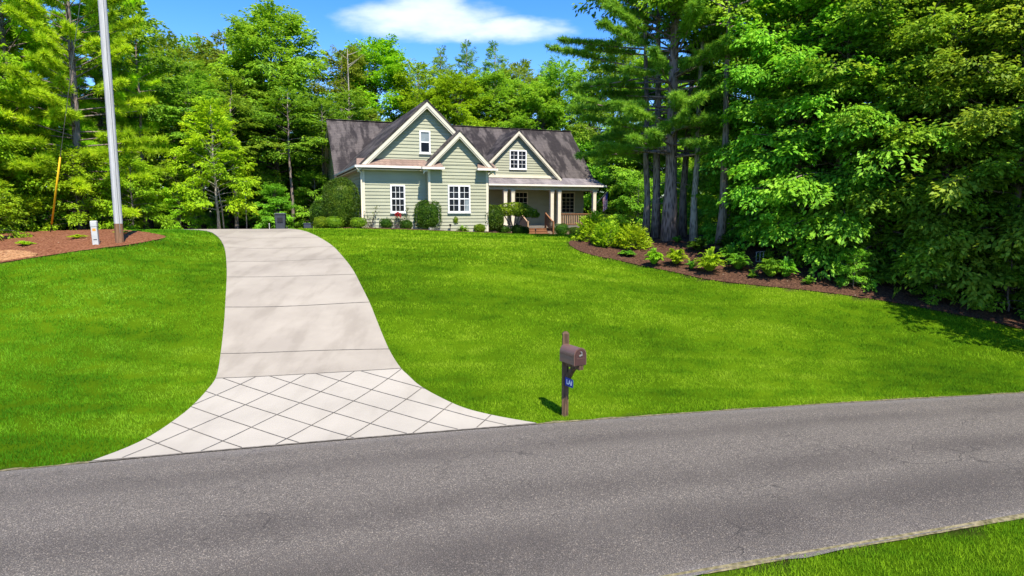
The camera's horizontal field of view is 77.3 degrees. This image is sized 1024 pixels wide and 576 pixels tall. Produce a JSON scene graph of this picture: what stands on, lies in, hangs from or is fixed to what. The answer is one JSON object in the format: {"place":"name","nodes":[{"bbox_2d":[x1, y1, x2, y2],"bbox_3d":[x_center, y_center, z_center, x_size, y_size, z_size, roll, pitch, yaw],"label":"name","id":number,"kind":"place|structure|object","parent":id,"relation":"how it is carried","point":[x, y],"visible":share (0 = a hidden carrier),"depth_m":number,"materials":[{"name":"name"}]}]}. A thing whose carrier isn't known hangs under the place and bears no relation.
{"place":"outdoors","nodes":[
{"label":"outdoors","id":0,"kind":"place"},
{"bbox_2d":[161,229,399,377],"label":"driveway","id":1,"kind":"structure","parent":0,"point":[297,301],"depth_m":18.86,"materials":[{"name":"concrete"}]},
{"bbox_2d":[2,0,865,211],"label":"sky","id":2,"kind":"structure","parent":0,"point":[521,29],"materials":[{"name":"blue"}]},
{"bbox_2d":[0,393,1023,575],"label":"road","id":3,"kind":"structure","parent":0,"point":[658,495],"depth_m":9.17,"materials":[{"name":"grey asphalt"}]},
{"bbox_2d":[0,391,1023,470],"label":"road edge","id":4,"kind":"object","parent":3,"relation":"on","point":[558,421],"visible":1,"depth_m":12.65,"materials":[{"name":"grey asphalt"}]},
{"bbox_2d":[0,215,1023,575],"bbox_3d":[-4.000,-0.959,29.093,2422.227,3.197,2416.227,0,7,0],"label":"ground","id":5,"kind":"structure","parent":0,"point":[134,321],"depth_m":17.51,"materials":[{"name":"plant"}]},
{"bbox_2d":[0,104,30,233],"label":"leafy tree","id":6,"kind":"object","parent":5,"relation":"on","point":[4,139],"visible":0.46,"depth_m":30.65,"materials":[{"name":"green plant"}]},
{"bbox_2d":[0,143,47,231],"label":"undergrowth bush","id":7,"kind":"object","parent":5,"relation":"on","point":[32,226],"visible":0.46,"depth_m":32.62,"materials":[{"name":"green plant"}]},
{"bbox_2d":[0,11,50,230],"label":"leafy tree","id":8,"kind":"object","parent":5,"relation":"on","point":[12,89],"visible":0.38,"depth_m":33.17,"materials":[{"name":"green plant"}]},
{"bbox_2d":[0,0,91,155],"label":"leafy tree","id":9,"kind":"object","parent":5,"relation":"on","point":[23,47],"visible":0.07,"depth_m":38.15,"materials":[{"name":"green plant"}]},
{"bbox_2d":[0,0,111,230],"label":"pine tree","id":10,"kind":"object","parent":5,"relation":"on","point":[19,34],"visible":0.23,"depth_m":35.69,"materials":[{"name":"green plant"}]},
{"bbox_2d":[27,142,135,230],"bbox_3d":[-23.462,-5.226,34.236,4.505,5.140,4.711,0,7,3],"label":"undergrowth bush","id":11,"kind":"object","parent":5,"relation":"on","point":[65,187],"visible":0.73,"depth_m":33.69,"materials":[{"name":"green plant"}]},
{"bbox_2d":[0,229,165,261],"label":"mulch bed","id":12,"kind":"object","parent":5,"relation":"on","point":[52,242],"visible":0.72,"depth_m":25.27,"materials":[{"name":"brown wood"}]},
{"bbox_2d":[0,179,32,238],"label":"undergrowth bush","id":13,"kind":"object","parent":12,"relation":"on","point":[6,206],"visible":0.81,"depth_m":26.84,"materials":[{"name":"green plant"}]},
{"bbox_2d":[0,250,36,260],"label":"dirt patch","id":14,"kind":"object","parent":12,"relation":"on","point":[10,254],"visible":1,"depth_m":22.74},
{"bbox_2d":[98,0,123,242],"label":"utility pole","id":15,"kind":"object","parent":12,"relation":"on","point":[111,123],"visible":0.96,"depth_m":24.32,"materials":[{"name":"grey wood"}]},
{"bbox_2d":[50,0,80,231],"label":"guy wire","id":16,"kind":"object","parent":15,"relation":"attached to","point":[55,193],"visible":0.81,"depth_m":28.82,"materials":[{"name":"metal"}]},
{"bbox_2d":[0,0,177,229],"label":"pine tree","id":17,"kind":"object","parent":5,"relation":"on","point":[46,36],"visible":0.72,"depth_m":34.09,"materials":[{"name":"green plant"}]},
{"bbox_2d":[18,0,179,228],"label":"pine tree","id":18,"kind":"object","parent":5,"relation":"on","point":[123,121],"visible":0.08,"depth_m":41.19,"materials":[{"name":"green plant"}]},
{"bbox_2d":[28,0,179,224],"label":"pine tree","id":19,"kind":"object","parent":5,"relation":"on","point":[134,78],"visible":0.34,"depth_m":37.84,"materials":[{"name":"green plant"}]},
{"bbox_2d":[84,154,178,229],"bbox_3d":[-20.792,-5.062,34.911,4.157,4.535,3.975,5,8,36],"label":"undergrowth bush","id":20,"kind":"object","parent":5,"relation":"on","point":[147,208],"visible":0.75,"depth_m":34.70,"materials":[{"name":"green plant"}]},
{"bbox_2d":[86,54,188,227],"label":"forest tree","id":21,"kind":"object","parent":5,"relation":"on","point":[151,222],"visible":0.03,"depth_m":48.02,"materials":[{"name":"green plant"}]},
{"bbox_2d":[81,0,197,228],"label":"forest tree","id":22,"kind":"object","parent":5,"relation":"on","point":[163,59],"visible":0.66,"depth_m":37.29,"materials":[{"name":"green plant"}]},
{"bbox_2d":[131,29,209,225],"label":"broad tree","id":23,"kind":"object","parent":5,"relation":"on","point":[164,40],"visible":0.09,"depth_m":56.10,"materials":[{"name":"green plant"}]},
{"bbox_2d":[134,33,225,186],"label":"broad tree","id":24,"kind":"object","parent":5,"relation":"on","point":[183,38],"visible":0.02,"depth_m":64.59,"materials":[{"name":"green plant"}]},
{"bbox_2d":[159,185,204,228],"bbox_3d":[-19.273,-4.459,37.285,2.555,3.098,2.737,-3,8,-26],"label":"undergrowth bush","id":25,"kind":"object","parent":5,"relation":"on","point":[182,219],"visible":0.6,"depth_m":37.09,"materials":[{"name":"green plant"}]},
{"bbox_2d":[134,76,239,228],"bbox_3d":[-20.083,-8.453,40.954,6.618,9.600,6.199,6,9,42],"label":"forest tree","id":26,"kind":"object","parent":5,"relation":"on","point":[192,86],"visible":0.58,"depth_m":39.68,"materials":[{"name":"green plant"}]},
{"bbox_2d":[137,76,237,228],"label":"forest tree","id":27,"kind":"object","parent":5,"relation":"on","point":[182,115],"visible":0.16,"depth_m":42.07,"materials":[{"name":"green plant"}]},
{"bbox_2d":[147,59,242,227],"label":"forest tree","id":28,"kind":"object","parent":5,"relation":"on","point":[195,64],"visible":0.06,"depth_m":47.84,"materials":[{"name":"green plant"}]},
{"bbox_2d":[148,69,249,228],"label":"forest tree","id":29,"kind":"object","parent":5,"relation":"on","point":[195,76],"visible":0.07,"depth_m":45.28,"materials":[{"name":"green plant"}]},
{"bbox_2d":[159,95,261,228],"bbox_3d":[-17.819,-7.281,37.940,5.536,7.988,5.399,-5,8,-35],"label":"young tree","id":30,"kind":"object","parent":5,"relation":"on","point":[195,137],"visible":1,"depth_m":37.29,"materials":[{"name":"green plant"}]},
{"bbox_2d":[197,197,228,228],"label":"undergrowth bush","id":31,"kind":"object","parent":5,"relation":"on","point":[209,220],"visible":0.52,"depth_m":45.63,"materials":[{"name":"green plant"}]},
{"bbox_2d":[164,29,289,225],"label":"broad tree","id":32,"kind":"object","parent":5,"relation":"on","point":[207,56],"visible":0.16,"depth_m":53.25,"materials":[{"name":"green plant"}]},
{"bbox_2d":[185,70,282,219],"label":"forest tree","id":33,"kind":"object","parent":5,"relation":"on","point":[231,80],"visible":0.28,"depth_m":46.23,"materials":[{"name":"green plant"}]},
{"bbox_2d":[186,90,284,228],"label":"forest tree","id":34,"kind":"object","parent":5,"relation":"on","point":[244,108],"visible":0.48,"depth_m":43.77,"materials":[{"name":"green plant"}]},
{"bbox_2d":[189,0,345,215],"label":"broad tree","id":35,"kind":"object","parent":5,"relation":"on","point":[250,40],"visible":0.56,"depth_m":48.65,"materials":[{"name":"green plant"}]},
{"bbox_2d":[238,58,312,211],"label":"forest tree","id":36,"kind":"object","parent":5,"relation":"on","point":[275,122],"visible":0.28,"depth_m":48.38,"materials":[{"name":"green plant"}]},
{"bbox_2d":[252,181,298,228],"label":"undergrowth bush","id":37,"kind":"object","parent":5,"relation":"on","point":[278,188],"visible":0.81,"depth_m":44.71,"materials":[{"name":"green plant"}]},
{"bbox_2d":[246,85,328,227],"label":"forest tree","id":38,"kind":"object","parent":5,"relation":"on","point":[274,154],"visible":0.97,"depth_m":46.02,"materials":[{"name":"green plant"}]},
{"bbox_2d":[271,162,320,226],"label":"undergrowth bush","id":39,"kind":"object","parent":5,"relation":"on","point":[285,167],"visible":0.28,"depth_m":52.36,"materials":[{"name":"green plant"}]},
{"bbox_2d":[283,169,329,227],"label":"undergrowth bush","id":40,"kind":"object","parent":5,"relation":"on","point":[307,176],"visible":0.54,"depth_m":47.82,"materials":[{"name":"green plant"}]},
{"bbox_2d":[89,368,535,461],"bbox_3d":[-3.762,2.440,13.497,7.652,0.492,4.388,-2,7,-14],"label":"driveway apron","id":41,"kind":"object","parent":5,"relation":"on","point":[233,413],"visible":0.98,"depth_m":12.79,"materials":[{"name":"concrete"}]},
{"bbox_2d":[282,94,352,227],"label":"forest tree","id":42,"kind":"object","parent":5,"relation":"on","point":[322,122],"visible":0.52,"depth_m":48.14,"materials":[{"name":"green plant"}]},
{"bbox_2d":[306,42,386,164],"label":"broad tree","id":43,"kind":"object","parent":5,"relation":"on","point":[353,72],"visible":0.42,"depth_m":59.51,"materials":[{"name":"green plant"}]},
{"bbox_2d":[317,87,392,147],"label":"forest tree","id":44,"kind":"object","parent":5,"relation":"on","point":[359,103],"visible":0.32,"depth_m":52.08,"materials":[{"name":"green plant"}]},
{"bbox_2d":[320,33,426,147],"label":"broad tree","id":45,"kind":"object","parent":5,"relation":"on","point":[383,53],"visible":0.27,"depth_m":61.58,"materials":[{"name":"green plant"}]},
{"bbox_2d":[299,227,511,232],"bbox_3d":[-5.583,-3.516,39.580,16.493,0.750,10.244,-2,7,-18],"label":"mulch bed","id":46,"kind":"object","parent":5,"relation":"on","point":[407,229],"visible":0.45,"depth_m":34.79,"materials":[{"name":"brown wood"}]},
{"bbox_2d":[309,199,327,225],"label":"clipped bush","id":47,"kind":"object","parent":46,"relation":"on","point":[316,209],"visible":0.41,"depth_m":35.62,"materials":[{"name":"green plant"}]},
{"bbox_2d":[321,177,360,227],"bbox_3d":[-9.151,-4.550,34.325,2.053,2.849,2.036,0,7,0],"label":"clipped bush","id":48,"kind":"object","parent":46,"relation":"on","point":[342,199],"visible":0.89,"depth_m":33.67,"materials":[{"name":"green plant"}]},
{"bbox_2d":[414,200,441,228],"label":"clipped bush","id":49,"kind":"object","parent":46,"relation":"on","point":[427,214],"visible":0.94,"depth_m":35.33,"materials":[{"name":"green plant"}]},
{"bbox_2d":[485,204,503,231],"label":"clipped bush","id":50,"kind":"object","parent":46,"relation":"on","point":[495,215],"visible":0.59,"depth_m":36.86,"materials":[{"name":"green plant"}]},
{"bbox_2d":[498,202,539,230],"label":"tree","id":51,"kind":"object","parent":46,"relation":"on","point":[519,210],"visible":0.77,"depth_m":38.23,"materials":[{"name":"green plant"}]},
{"bbox_2d":[377,58,450,120],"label":"broad tree","id":52,"kind":"object","parent":5,"relation":"on","point":[405,80],"visible":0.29,"depth_m":60.81,"materials":[{"name":"green plant"}]},
{"bbox_2d":[424,45,464,121],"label":"pine tree","id":53,"kind":"object","parent":5,"relation":"on","point":[437,60],"visible":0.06,"depth_m":65.34,"materials":[{"name":"green plant"}]},
{"bbox_2d":[421,68,502,126],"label":"broad tree","id":54,"kind":"object","parent":5,"relation":"on","point":[458,87],"visible":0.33,"depth_m":58.07,"materials":[{"name":"green plant"}]},
{"bbox_2d":[324,100,606,233],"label":"house","id":55,"kind":"structure","parent":5,"relation":"on","point":[428,151],"depth_m":36.80,"materials":[{"name":"green"}]},
{"bbox_2d":[390,185,405,211],"bbox_3d":[-6.297,-4.900,35.293,0.880,1.560,0.120,-3,7,-21],"label":"window","id":56,"kind":"structure","parent":55,"relation":"in","point":[397,192],"depth_m":35.29,"materials":[{"name":"white paint"}]},
{"bbox_2d":[419,130,430,154],"bbox_3d":[-4.830,-8.066,35.491,0.670,1.280,0.120,-3,7,-21],"label":"window","id":57,"kind":"structure","parent":55,"relation":"in","point":[424,136],"depth_m":35.49,"materials":[{"name":"white paint"}]},
{"bbox_2d":[447,185,470,212],"bbox_3d":[-2.968,-4.983,35.946,1.360,1.570,0.120,-3,7,-21],"label":"window","id":58,"kind":"structure","parent":55,"relation":"in","point":[458,195],"depth_m":35.94,"materials":[{"name":"white paint"}]},
{"bbox_2d":[509,150,526,169],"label":"window","id":59,"kind":"structure","parent":55,"relation":"in","point":[517,158],"depth_m":47.46,"materials":[{"name":"white paint"}]},
{"bbox_2d":[561,192,574,212],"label":"window","id":60,"kind":"structure","parent":55,"relation":"in","point":[567,198],"depth_m":50.55,"materials":[{"name":"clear glass"}]},
{"bbox_2d":[452,39,480,124],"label":"pine tree","id":61,"kind":"object","parent":5,"relation":"on","point":[466,56],"visible":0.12,"depth_m":68.26,"materials":[{"name":"green plant"}]},
{"bbox_2d":[479,40,508,119],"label":"pine tree","id":62,"kind":"object","parent":5,"relation":"on","point":[492,48],"visible":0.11,"depth_m":65.31,"materials":[{"name":"green plant"}]},
{"bbox_2d":[453,67,536,127],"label":"broad tree","id":63,"kind":"object","parent":5,"relation":"on","point":[505,87],"visible":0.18,"depth_m":59.75,"materials":[{"name":"green plant"}]},
{"bbox_2d":[483,60,546,128],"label":"broad tree","id":64,"kind":"object","parent":5,"relation":"on","point":[513,70],"visible":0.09,"depth_m":62.74,"materials":[{"name":"green plant"}]},
{"bbox_2d":[494,79,593,177],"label":"broad tree","id":65,"kind":"object","parent":5,"relation":"on","point":[527,101],"visible":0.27,"depth_m":57.78,"materials":[{"name":"green plant"}]},
{"bbox_2d":[519,54,603,191],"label":"broad tree","id":66,"kind":"object","parent":5,"relation":"on","point":[554,70],"visible":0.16,"depth_m":58.54,"materials":[{"name":"green plant"}]},
{"bbox_2d":[560,331,585,416],"bbox_3d":[1.166,1.806,12.629,0.289,1.840,0.664,-4,8,-30],"label":"mailbox","id":67,"kind":"object","parent":5,"relation":"on","point":[572,357],"visible":0.94,"depth_m":12.62,"materials":[{"name":"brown wood"}]},
{"bbox_2d":[574,137,617,215],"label":"undergrowth bush","id":68,"kind":"object","parent":5,"relation":"on","point":[585,147],"visible":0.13,"depth_m":56.44,"materials":[{"name":"green plant"}]},
{"bbox_2d":[559,60,637,197],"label":"broad tree","id":69,"kind":"object","parent":5,"relation":"on","point":[571,88],"visible":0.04,"depth_m":61.19,"materials":[{"name":"green plant"}]},
{"bbox_2d":[564,33,651,191],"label":"broad tree","id":70,"kind":"object","parent":5,"relation":"on","point":[623,59],"visible":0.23,"depth_m":57.00,"materials":[{"name":"green plant"}]},
{"bbox_2d":[572,0,671,235],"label":"forest tree","id":71,"kind":"object","parent":5,"relation":"on","point":[646,211],"visible":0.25,"depth_m":30.62,"materials":[{"name":"green plant"}]},
{"bbox_2d":[596,154,660,225],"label":"undergrowth bush","id":72,"kind":"object","parent":5,"relation":"on","point":[612,196],"visible":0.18,"depth_m":51.08,"materials":[{"name":"green plant"}]},
{"bbox_2d":[624,0,660,237],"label":"forest tree","id":73,"kind":"object","parent":5,"relation":"on","point":[655,222],"visible":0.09,"depth_m":30.47,"materials":[{"name":"green plant"}]},
{"bbox_2d":[587,52,709,226],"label":"broad tree","id":74,"kind":"object","parent":5,"relation":"on","point":[623,174],"visible":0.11,"depth_m":47.65,"materials":[{"name":"green plant"}]},
{"bbox_2d":[543,0,770,240],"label":"pine tree","id":75,"kind":"object","parent":5,"relation":"on","point":[629,102],"visible":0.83,"depth_m":28.57,"materials":[{"name":"green plant"}]},
{"bbox_2d":[640,0,745,240],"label":"forest tree","id":76,"kind":"object","parent":5,"relation":"on","point":[693,232],"visible":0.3,"depth_m":29.02,"materials":[{"name":"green plant"}]},
{"bbox_2d":[643,0,769,236],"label":"forest tree","id":77,"kind":"object","parent":5,"relation":"on","point":[682,224],"visible":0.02,"depth_m":30.77,"materials":[{"name":"green plant"}]},
{"bbox_2d":[666,41,772,205],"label":"broad tree","id":78,"kind":"object","parent":5,"relation":"on","point":[715,142],"visible":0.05,"depth_m":43.76,"materials":[{"name":"green plant"}]},
{"bbox_2d":[633,0,820,248],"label":"forest tree","id":79,"kind":"object","parent":5,"relation":"on","point":[721,223],"visible":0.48,"depth_m":26.93,"materials":[{"name":"green plant"}]},
{"bbox_2d":[569,234,1023,328],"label":"mulch bed","id":80,"kind":"object","parent":5,"relation":"on","point":[733,274],"visible":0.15,"depth_m":24.05,"materials":[{"name":"brown wood"}]},
{"bbox_2d":[572,209,608,241],"bbox_3d":[3.838,-2.893,30.208,2.173,1.618,2.124,0,7,0],"label":"leafy shrub","id":81,"kind":"object","parent":80,"relation":"on","point":[587,227],"visible":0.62,"depth_m":29.83,"materials":[{"name":"green plant"}]},
{"bbox_2d":[590,218,624,247],"bbox_3d":[4.304,-2.476,28.933,1.845,1.428,1.840,4,8,32],"label":"leafy shrub","id":82,"kind":"object","parent":80,"relation":"on","point":[606,234],"visible":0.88,"depth_m":28.56,"materials":[{"name":"green plant"}]},
{"bbox_2d":[609,177,652,228],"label":"undergrowth bush","id":83,"kind":"object","parent":80,"relation":"on","point":[623,200],"visible":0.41,"depth_m":43.36,"materials":[{"name":"green plant"}]},
{"bbox_2d":[613,218,651,249],"bbox_3d":[5.371,-2.332,28.502,1.928,1.525,1.775,-3,8,-24],"label":"leafy shrub","id":84,"kind":"object","parent":80,"relation":"on","point":[634,236],"visible":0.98,"depth_m":28.14,"materials":[{"name":"green plant"}]},
{"bbox_2d":[664,248,689,263],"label":"leafy shrub","id":85,"kind":"object","parent":80,"relation":"on","point":[676,256],"visible":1,"depth_m":25.63,"materials":[{"name":"green plant"}]},
{"bbox_2d":[650,166,713,234],"bbox_3d":[10.074,-4.932,37.800,4.157,4.535,3.975,4,8,28],"label":"undergrowth bush","id":86,"kind":"object","parent":80,"relation":"on","point":[679,173],"visible":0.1,"depth_m":37.29,"materials":[{"name":"green plant"}]},
{"bbox_2d":[693,246,726,270],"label":"shrub","id":87,"kind":"object","parent":80,"relation":"on","point":[710,263],"visible":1,"depth_m":24.45,"materials":[{"name":"green plant"}]},
{"bbox_2d":[691,169,759,244],"bbox_3d":[9.730,-3.517,29.229,3.285,3.983,3.519,-5,8,-34],"label":"sapling","id":88,"kind":"object","parent":80,"relation":"on","point":[713,212],"visible":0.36,"depth_m":28.84,"materials":[{"name":"green plant"}]},
{"bbox_2d":[725,251,752,268],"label":"shrub","id":89,"kind":"object","parent":80,"relation":"on","point":[739,262],"visible":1,"depth_m":24.55,"materials":[{"name":"green plant"}]},
{"bbox_2d":[660,0,874,240],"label":"leafy tree","id":90,"kind":"object","parent":80,"relation":"on","point":[701,184],"visible":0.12,"depth_m":28.46,"materials":[{"name":"green plant"}]},
{"bbox_2d":[755,258,787,275],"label":"shrub","id":91,"kind":"object","parent":80,"relation":"on","point":[769,266],"visible":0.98,"depth_m":23.65,"materials":[{"name":"green plant"}]},
{"bbox_2d":[755,206,816,267],"bbox_3d":[11.134,-2.031,25.846,2.346,2.656,2.190,-2,7,-13],"label":"sapling","id":92,"kind":"object","parent":80,"relation":"on","point":[785,248],"visible":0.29,"depth_m":25.64,"materials":[{"name":"green plant"}]},
{"bbox_2d":[776,256,800,276],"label":"shrub","id":93,"kind":"object","parent":80,"relation":"on","point":[790,265],"visible":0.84,"depth_m":23.68,"materials":[{"name":"green plant"}]},
{"bbox_2d":[697,0,919,268],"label":"leafy tree","id":94,"kind":"object","parent":80,"relation":"on","point":[766,46],"visible":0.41,"depth_m":24.66,"materials":[{"name":"green plant"}]},
{"bbox_2d":[831,247,880,292],"bbox_3d":[12.292,-0.620,23.142,1.460,1.770,1.564,-1,7,-6],"label":"sapling","id":95,"kind":"object","parent":80,"relation":"on","point":[861,252],"visible":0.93,"depth_m":22.84,"materials":[{"name":"green plant"}]},
{"bbox_2d":[820,203,905,280],"bbox_3d":[13.470,-1.706,24.544,2.738,3.319,2.932,2,7,14],"label":"sapling","id":96,"kind":"object","parent":80,"relation":"on","point":[879,234],"visible":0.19,"depth_m":23.98,"materials":[{"name":"green plant"}]},
{"bbox_2d":[759,0,1023,285],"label":"leafy tree","id":97,"kind":"object","parent":80,"relation":"on","point":[873,203],"visible":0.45,"depth_m":22.19,"materials":[{"name":"green plant"}]},
{"bbox_2d":[831,0,1023,286],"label":"leafy tree","id":98,"kind":"object","parent":80,"relation":"on","point":[994,169],"visible":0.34,"depth_m":21.48,"materials":[{"name":"green plant"}]},
{"bbox_2d":[900,247,967,304],"bbox_3d":[14.607,-0.342,22.191,1.955,2.213,1.825,3,8,27],"label":"sapling","id":99,"kind":"object","parent":80,"relation":"on","point":[941,293],"visible":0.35,"depth_m":21.85,"materials":[{"name":"green plant"}]},
{"bbox_2d":[904,218,999,303],"bbox_3d":[15.624,-0.998,23.171,2.738,3.319,2.932,1,7,12],"label":"sapling","id":100,"kind":"object","parent":80,"relation":"on","point":[929,282],"visible":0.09,"depth_m":22.49,"materials":[{"name":"green plant"}]},
{"bbox_2d":[964,242,1023,318],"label":"sapling","id":101,"kind":"object","parent":80,"relation":"on","point":[1002,295],"visible":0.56,"depth_m":21.21,"materials":[{"name":"green plant"}]},
{"bbox_2d":[662,513,1023,575],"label":"road edge","id":102,"kind":"object","parent":5,"relation":"on","point":[975,523],"visible":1,"depth_m":7.96,"materials":[{"name":"beige concrete"}]},
{"bbox_2d":[715,0,978,294],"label":"leafy tree","id":103,"kind":"object","parent":5,"relation":"on","point":[809,187],"visible":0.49,"depth_m":23.39,"materials":[{"name":"green plant"}]},
{"bbox_2d":[760,0,1014,261],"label":"leafy tree","id":104,"kind":"object","parent":5,"relation":"on","point":[921,173],"visible":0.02,"depth_m":24.43,"materials":[{"name":"green plant"}]},
{"bbox_2d":[837,0,1023,309],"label":"leafy tree","id":105,"kind":"object","parent":5,"relation":"on","point":[1013,237],"visible":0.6,"depth_m":20.91,"materials":[{"name":"green plant"}]},
{"bbox_2d":[966,13,1023,306],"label":"leafy tree","id":106,"kind":"object","parent":5,"relation":"on","point":[1020,296],"visible":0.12,"depth_m":21.42,"materials":[{"name":"green plant"}]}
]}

